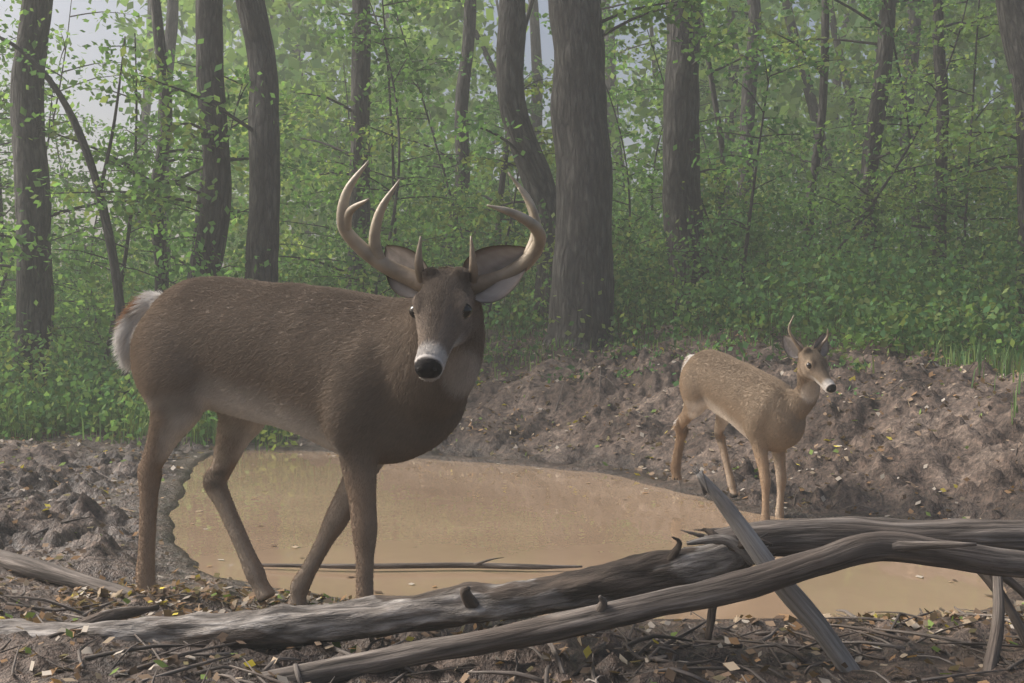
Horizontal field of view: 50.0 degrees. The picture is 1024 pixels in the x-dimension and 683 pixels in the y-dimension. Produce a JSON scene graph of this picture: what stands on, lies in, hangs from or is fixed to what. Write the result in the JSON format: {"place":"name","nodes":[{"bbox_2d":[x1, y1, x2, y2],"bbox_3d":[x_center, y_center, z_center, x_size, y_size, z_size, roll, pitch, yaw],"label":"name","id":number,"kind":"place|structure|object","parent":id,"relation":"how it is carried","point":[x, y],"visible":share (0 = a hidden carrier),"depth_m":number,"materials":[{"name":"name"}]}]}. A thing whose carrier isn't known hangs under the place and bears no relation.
{"place":"outdoors","nodes":[
{"label":"outdoors","id":0,"kind":"place"},
{"bbox_2d":[0,0,1014,303],"label":"sky","id":1,"kind":"structure","parent":0,"point":[91,107],"materials":[{"name":"white"}]},
{"bbox_2d":[0,310,1023,682],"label":"ground","id":2,"kind":"structure","parent":0,"point":[938,452],"depth_m":5.98,"materials":[{"name":"brown soil"}]},
{"bbox_2d":[0,41,13,241],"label":"sapling tree","id":3,"kind":"object","parent":2,"relation":"on","point":[8,45],"visible":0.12,"depth_m":17.87,"materials":[{"name":"green plant"}]},
{"bbox_2d":[0,108,63,286],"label":"sapling tree","id":4,"kind":"object","parent":2,"relation":"on","point":[3,137],"visible":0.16,"depth_m":18.66,"materials":[{"name":"green plant"}]},
{"bbox_2d":[0,87,65,233],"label":"forest tree","id":5,"kind":"object","parent":2,"relation":"on","point":[7,89],"visible":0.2,"depth_m":14.08,"materials":[{"name":"green plant"}]},
{"bbox_2d":[0,0,130,362],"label":"sapling tree","id":6,"kind":"object","parent":2,"relation":"on","point":[2,52],"visible":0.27,"depth_m":13.98,"materials":[{"name":"green plant"}]},
{"bbox_2d":[0,116,137,317],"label":"sapling tree","id":7,"kind":"object","parent":2,"relation":"on","point":[6,175],"visible":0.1,"depth_m":20.14,"materials":[{"name":"green plant"}]},
{"bbox_2d":[0,549,144,598],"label":"fallen branch","id":8,"kind":"object","parent":2,"relation":"on","point":[34,568],"visible":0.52,"depth_m":3.68,"materials":[{"name":"grey wood"}]},
{"bbox_2d":[0,84,148,340],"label":"sapling tree","id":9,"kind":"object","parent":2,"relation":"on","point":[64,181],"visible":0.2,"depth_m":19.05,"materials":[{"name":"green plant"}]},
{"bbox_2d":[0,166,154,352],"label":"sapling tree","id":10,"kind":"object","parent":2,"relation":"on","point":[53,175],"visible":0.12,"depth_m":17.09,"materials":[{"name":"green plant"}]},
{"bbox_2d":[0,0,186,355],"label":"sapling tree","id":11,"kind":"object","parent":2,"relation":"on","point":[49,91],"visible":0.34,"depth_m":12.23,"materials":[{"name":"green plant"}]},
{"bbox_2d":[0,0,201,392],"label":"forest tree","id":12,"kind":"object","parent":2,"relation":"on","point":[33,222],"visible":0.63,"depth_m":11.07,"materials":[{"name":"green plant"}]},
{"bbox_2d":[0,0,203,410],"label":"young tree","id":13,"kind":"object","parent":2,"relation":"on","point":[119,301],"visible":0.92,"depth_m":10.57,"materials":[{"name":"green plant"}]},
{"bbox_2d":[8,141,197,379],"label":"sapling tree","id":14,"kind":"object","parent":2,"relation":"on","point":[83,177],"visible":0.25,"depth_m":14.15,"materials":[{"name":"green plant"}]},
{"bbox_2d":[0,33,244,397],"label":"sapling tree","id":15,"kind":"object","parent":2,"relation":"on","point":[148,157],"visible":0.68,"depth_m":11.14,"materials":[{"name":"green plant"}]},
{"bbox_2d":[54,127,247,349],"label":"sapling tree","id":16,"kind":"object","parent":2,"relation":"on","point":[111,189],"visible":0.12,"depth_m":14.74,"materials":[{"name":"green plant"}]},
{"bbox_2d":[0,0,312,293],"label":"forest tree","id":17,"kind":"object","parent":2,"relation":"on","point":[157,21],"visible":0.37,"depth_m":11.94,"materials":[{"name":"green plant"}]},
{"bbox_2d":[84,0,240,285],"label":"forest tree","id":18,"kind":"object","parent":2,"relation":"on","point":[171,27],"visible":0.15,"depth_m":18.94,"materials":[{"name":"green plant"}]},
{"bbox_2d":[16,49,334,348],"bbox_3d":[-3.164,-1.067,10.980,3.191,3.801,3.035,0,0,-31],"label":"sapling tree","id":19,"kind":"object","parent":2,"relation":"on","point":[182,240],"visible":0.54,"depth_m":10.79,"materials":[{"name":"green plant"}]},
{"bbox_2d":[7,0,380,418],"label":"forest tree","id":20,"kind":"object","parent":2,"relation":"on","point":[217,170],"visible":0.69,"depth_m":10.85,"materials":[{"name":"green plant"}]},
{"bbox_2d":[121,95,288,274],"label":"sapling tree","id":21,"kind":"object","parent":2,"relation":"on","point":[193,195],"visible":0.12,"depth_m":17.69,"materials":[{"name":"green plant"}]},
{"bbox_2d":[102,2,337,281],"bbox_3d":[-4.608,-3.714,14.462,4.844,9.023,3.978,0,0,-42],"label":"forest tree","id":22,"kind":"object","parent":2,"relation":"on","point":[148,127],"visible":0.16,"depth_m":14.24,"materials":[{"name":"green plant"}]},
{"bbox_2d":[99,0,343,282],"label":"forest tree","id":23,"kind":"object","parent":2,"relation":"on","point":[264,136],"visible":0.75,"depth_m":10.55,"materials":[{"name":"green plant"}]},
{"bbox_2d":[178,62,347,283],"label":"sapling tree","id":24,"kind":"object","parent":2,"relation":"on","point":[286,248],"visible":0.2,"depth_m":15.16,"materials":[{"name":"green plant"}]},
{"bbox_2d":[226,215,316,278],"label":"sapling tree","id":25,"kind":"object","parent":2,"relation":"on","point":[279,230],"visible":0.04,"depth_m":21.62,"materials":[{"name":"green plant"}]},
{"bbox_2d":[108,160,545,605],"bbox_3d":[-0.569,0.221,3.302,1.704,1.355,0.589,0,0,43],"label":"white tailed deer","id":26,"kind":"object","parent":2,"relation":"on","point":[365,387],"visible":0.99,"depth_m":3.18},
{"bbox_2d":[237,0,441,292],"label":"forest tree","id":27,"kind":"object","parent":2,"relation":"on","point":[360,72],"visible":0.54,"depth_m":13.35,"materials":[{"name":"green plant"}]},
{"bbox_2d":[298,99,404,260],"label":"sapling tree","id":28,"kind":"object","parent":2,"relation":"on","point":[335,134],"visible":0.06,"depth_m":22.00,"materials":[{"name":"green plant"}]},
{"bbox_2d":[282,26,438,293],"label":"sapling tree","id":29,"kind":"object","parent":2,"relation":"on","point":[377,103],"visible":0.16,"depth_m":18.35,"materials":[{"name":"green plant"}]},
{"bbox_2d":[279,63,451,296],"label":"sapling tree","id":30,"kind":"object","parent":2,"relation":"on","point":[332,205],"visible":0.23,"depth_m":14.84,"materials":[{"name":"green plant"}]},
{"bbox_2d":[228,0,506,294],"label":"sapling tree","id":31,"kind":"object","parent":2,"relation":"on","point":[386,230],"visible":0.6,"depth_m":12.01,"materials":[{"name":"green plant"}]},
{"bbox_2d":[0,527,775,649],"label":"fallen log","id":32,"kind":"object","parent":2,"relation":"on","point":[281,626],"visible":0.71,"depth_m":2.83,"materials":[{"name":"grey wood"}]},
{"bbox_2d":[686,534,753,565],"bbox_3d":[0.539,0.537,2.825,0.180,0.084,0.036,0,0,0],"label":"broken stick","id":33,"kind":"object","parent":32,"relation":"on","point":[728,541],"visible":0.88,"depth_m":2.81,"materials":[{"name":"grey wood"}]},
{"bbox_2d":[279,0,533,322],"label":"sapling tree","id":34,"kind":"object","parent":2,"relation":"on","point":[377,37],"visible":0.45,"depth_m":12.99,"materials":[{"name":"green plant"}]},
{"bbox_2d":[302,0,523,316],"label":"sapling tree","id":35,"kind":"object","parent":2,"relation":"on","point":[444,63],"visible":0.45,"depth_m":14.12,"materials":[{"name":"green plant"}]},
{"bbox_2d":[348,0,487,266],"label":"forest tree","id":36,"kind":"object","parent":2,"relation":"on","point":[463,81],"visible":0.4,"depth_m":15.90,"materials":[{"name":"green plant"}]},
{"bbox_2d":[338,68,555,326],"bbox_3d":[-0.674,-1.534,12.452,2.857,2.972,2.463,0,0,-12],"label":"sapling tree","id":37,"kind":"object","parent":2,"relation":"on","point":[528,91],"visible":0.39,"depth_m":12.35,"materials":[{"name":"green plant"}]},
{"bbox_2d":[382,111,520,258],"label":"sapling tree","id":38,"kind":"object","parent":2,"relation":"on","point":[409,149],"visible":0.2,"depth_m":16.94,"materials":[{"name":"green plant"}]},
{"bbox_2d":[420,0,555,330],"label":"forest tree","id":39,"kind":"object","parent":2,"relation":"on","point":[533,167],"visible":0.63,"depth_m":11.88,"materials":[{"name":"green plant"}]},
{"bbox_2d":[438,94,555,309],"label":"sapling tree","id":40,"kind":"object","parent":2,"relation":"on","point":[496,121],"visible":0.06,"depth_m":18.12,"materials":[{"name":"green plant"}]},
{"bbox_2d":[0,0,1017,344],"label":"distant forest","id":41,"kind":"object","parent":2,"relation":"on","point":[792,98],"visible":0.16,"depth_m":22.57,"materials":[{"name":"green plant"}]},
{"bbox_2d":[0,112,1023,450],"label":"undergrowth","id":42,"kind":"object","parent":2,"relation":"on","point":[898,300],"visible":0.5,"depth_m":10.73,"materials":[{"name":"green plant"}]},
{"bbox_2d":[0,321,1023,682],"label":"leaf litter","id":43,"kind":"object","parent":2,"relation":"on","point":[248,595],"visible":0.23,"depth_m":3.45,"materials":[{"name":"brown plant"}]},
{"bbox_2d":[0,329,1023,682],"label":"scattered twigs","id":44,"kind":"object","parent":2,"relation":"on","point":[662,645],"visible":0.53,"depth_m":2.85,"materials":[{"name":"brown wood"}]},
{"bbox_2d":[392,0,639,319],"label":"forest tree","id":45,"kind":"object","parent":2,"relation":"on","point":[502,179],"visible":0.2,"depth_m":14.19,"materials":[{"name":"green plant"}]},
{"bbox_2d":[469,59,634,289],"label":"sapling tree","id":46,"kind":"object","parent":2,"relation":"on","point":[532,105],"visible":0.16,"depth_m":18.82,"materials":[{"name":"green plant"}]},
{"bbox_2d":[536,0,666,206],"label":"forest tree","id":47,"kind":"object","parent":2,"relation":"on","point":[637,50],"visible":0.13,"depth_m":18.66,"materials":[{"name":"green plant"}]},
{"bbox_2d":[546,1,665,280],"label":"sapling tree","id":48,"kind":"object","parent":2,"relation":"on","point":[613,42],"visible":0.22,"depth_m":19.39,"materials":[{"name":"green plant"}]},
{"bbox_2d":[509,12,750,313],"bbox_3d":[1.582,-2.196,13.683,2.730,4.056,3.105,0,0,-34],"label":"sapling tree","id":49,"kind":"object","parent":2,"relation":"on","point":[619,121],"visible":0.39,"depth_m":13.73,"materials":[{"name":"green plant"}]},
{"bbox_2d":[541,0,743,354],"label":"forest tree","id":50,"kind":"object","parent":2,"relation":"on","point":[583,250],"visible":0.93,"depth_m":10.52,"materials":[{"name":"green plant"}]},
{"bbox_2d":[261,531,1023,682],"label":"fallen branch","id":51,"kind":"object","parent":2,"relation":"on","point":[749,583],"visible":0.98,"depth_m":2.64,"materials":[{"name":"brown wood"}]},
{"bbox_2d":[612,92,775,320],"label":"sapling tree","id":52,"kind":"object","parent":2,"relation":"on","point":[660,113],"visible":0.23,"depth_m":14.99,"materials":[{"name":"green plant"}]},
{"bbox_2d":[629,44,818,301],"bbox_3d":[3.903,-3.016,20.168,3.414,5.152,3.719,0,0,37],"label":"sapling tree","id":53,"kind":"object","parent":2,"relation":"on","point":[702,90],"visible":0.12,"depth_m":20.10,"materials":[{"name":"green plant"}]},
{"bbox_2d":[602,0,848,321],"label":"sapling tree","id":54,"kind":"object","parent":2,"relation":"on","point":[654,130],"visible":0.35,"depth_m":14.06,"materials":[{"name":"green plant"}]},
{"bbox_2d":[661,0,791,323],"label":"forest tree","id":55,"kind":"object","parent":2,"relation":"on","point":[681,94],"visible":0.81,"depth_m":12.64,"materials":[{"name":"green plant"}]},
{"bbox_2d":[638,3,849,317],"bbox_3d":[2.000,-4.859,14.940,5.151,9.539,3.460,0,0,0],"label":"forest tree","id":56,"kind":"object","parent":2,"relation":"on","point":[715,109],"visible":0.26,"depth_m":14.98,"materials":[{"name":"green plant"}]},
{"bbox_2d":[618,41,875,315],"bbox_3d":[2.430,-1.601,12.266,2.906,3.110,2.850,0,0,0],"label":"sapling tree","id":57,"kind":"object","parent":2,"relation":"on","point":[739,222],"visible":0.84,"depth_m":12.04,"materials":[{"name":"green plant"}]},
{"bbox_2d":[669,315,835,519],"bbox_3d":[1.232,0.410,5.616,0.299,1.071,1.264,0,0,-28],"label":"white tailed deer","id":58,"kind":"object","parent":2,"relation":"on","point":[762,412],"visible":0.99,"depth_m":5.46},
{"bbox_2d":[657,0,856,313],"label":"forest tree","id":59,"kind":"object","parent":2,"relation":"on","point":[753,13],"visible":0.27,"depth_m":16.95,"materials":[{"name":"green plant"}]},
{"bbox_2d":[691,466,860,672],"bbox_3d":[0.686,0.614,2.775,0.464,0.597,0.056,0,0,5],"label":"leaning stick","id":60,"kind":"object","parent":2,"relation":"on","point":[801,606],"visible":0.93,"depth_m":2.76,"materials":[{"name":"grey wood"}]},
{"bbox_2d":[774,138,858,286],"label":"sapling tree","id":61,"kind":"object","parent":2,"relation":"on","point":[798,147],"visible":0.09,"depth_m":20.22,"materials":[{"name":"green plant"}]},
{"bbox_2d":[709,0,932,309],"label":"forest tree","id":62,"kind":"object","parent":2,"relation":"on","point":[823,92],"visible":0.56,"depth_m":14.52,"materials":[{"name":"green plant"}]},
{"bbox_2d":[680,516,1023,644],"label":"fallen log","id":63,"kind":"object","parent":2,"relation":"on","point":[786,537],"visible":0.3,"depth_m":2.92,"materials":[{"name":"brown wood"}]},
{"bbox_2d":[737,0,976,302],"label":"forest tree","id":64,"kind":"object","parent":2,"relation":"on","point":[885,46],"visible":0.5,"depth_m":13.95,"materials":[{"name":"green plant"}]},
{"bbox_2d":[786,42,930,267],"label":"sapling tree","id":65,"kind":"object","parent":2,"relation":"on","point":[857,173],"visible":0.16,"depth_m":19.80,"materials":[{"name":"green plant"}]},
{"bbox_2d":[754,0,999,298],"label":"sapling tree","id":66,"kind":"object","parent":2,"relation":"on","point":[922,121],"visible":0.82,"depth_m":12.60,"materials":[{"name":"green plant"}]},
{"bbox_2d":[809,0,986,254],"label":"forest tree","id":67,"kind":"object","parent":2,"relation":"on","point":[916,22],"visible":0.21,"depth_m":18.88,"materials":[{"name":"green plant"}]},
{"bbox_2d":[796,0,1014,274],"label":"sapling tree","id":68,"kind":"object","parent":2,"relation":"on","point":[875,9],"visible":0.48,"depth_m":14.03,"materials":[{"name":"green plant"}]},
{"bbox_2d":[811,0,1018,322],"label":"sapling tree","id":69,"kind":"object","parent":2,"relation":"on","point":[977,30],"visible":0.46,"depth_m":12.85,"materials":[{"name":"green plant"}]},
{"bbox_2d":[824,6,1008,307],"bbox_3d":[5.565,-2.355,15.238,3.067,4.396,3.830,0,0,0],"label":"sapling tree","id":70,"kind":"object","parent":2,"relation":"on","point":[903,58],"visible":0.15,"depth_m":15.20,"materials":[{"name":"green plant"}]},
{"bbox_2d":[831,0,1017,316],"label":"forest tree","id":71,"kind":"object","parent":2,"relation":"on","point":[939,56],"visible":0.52,"depth_m":13.12,"materials":[{"name":"green plant"}]},
{"bbox_2d":[901,47,1016,283],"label":"sapling tree","id":72,"kind":"object","parent":2,"relation":"on","point":[966,110],"visible":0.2,"depth_m":17.10,"materials":[{"name":"green plant"}]},
{"bbox_2d":[917,142,1007,288],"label":"sapling tree","id":73,"kind":"object","parent":2,"relation":"on","point":[955,197],"visible":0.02,"depth_m":19.36,"materials":[{"name":"green plant"}]},
{"bbox_2d":[902,0,1023,330],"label":"forest tree","id":74,"kind":"object","parent":2,"relation":"on","point":[1010,14],"visible":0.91,"depth_m":11.37,"materials":[{"name":"green plant"}]},
{"bbox_2d":[943,98,1016,278],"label":"sapling tree","id":75,"kind":"object","parent":2,"relation":"on","point":[1008,236],"visible":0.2,"depth_m":13.05,"materials":[{"name":"green plant"}]},
{"bbox_2d":[947,124,1017,284],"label":"sapling tree","id":76,"kind":"object","parent":2,"relation":"on","point":[1010,140],"visible":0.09,"depth_m":17.46,"materials":[{"name":"green plant"}]},
{"bbox_2d":[982,576,1004,670],"bbox_3d":[1.217,0.741,2.773,0.043,0.337,0.302,0,0,30],"label":"broken stick","id":77,"kind":"object","parent":2,"relation":"on","point":[993,651],"visible":0.72,"depth_m":2.77,"materials":[{"name":"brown wood"}]},
{"bbox_2d":[976,103,1023,266],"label":"sapling tree","id":78,"kind":"object","parent":2,"relation":"on","point":[1006,116],"visible":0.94,"depth_m":11.11,"materials":[{"name":"green plant"}]},
{"bbox_2d":[0,308,1023,450],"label":"grass","id":79,"kind":"structure","parent":0,"point":[1019,367],"depth_m":9.14,"materials":[{"name":"green plant"}]},
{"bbox_2d":[120,450,1006,618],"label":"pond water","id":80,"kind":"structure","parent":0,"point":[432,511],"depth_m":5.14,"materials":[{"name":"brown liquid"}]},
{"bbox_2d":[262,557,581,569],"bbox_3d":[-0.366,0.846,4.209,1.272,0.054,0.063,0,0,1],"label":"floating stick","id":81,"kind":"object","parent":80,"relation":"on","point":[482,564],"visible":0.9,"depth_m":4.20,"materials":[{"name":"brown wood"}]},
{"bbox_2d":[191,454,992,616],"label":"floating leaves","id":82,"kind":"object","parent":80,"relation":"on","point":[786,615],"visible":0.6,"depth_m":4.28,"materials":[{"name":"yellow plant"}]}
]}

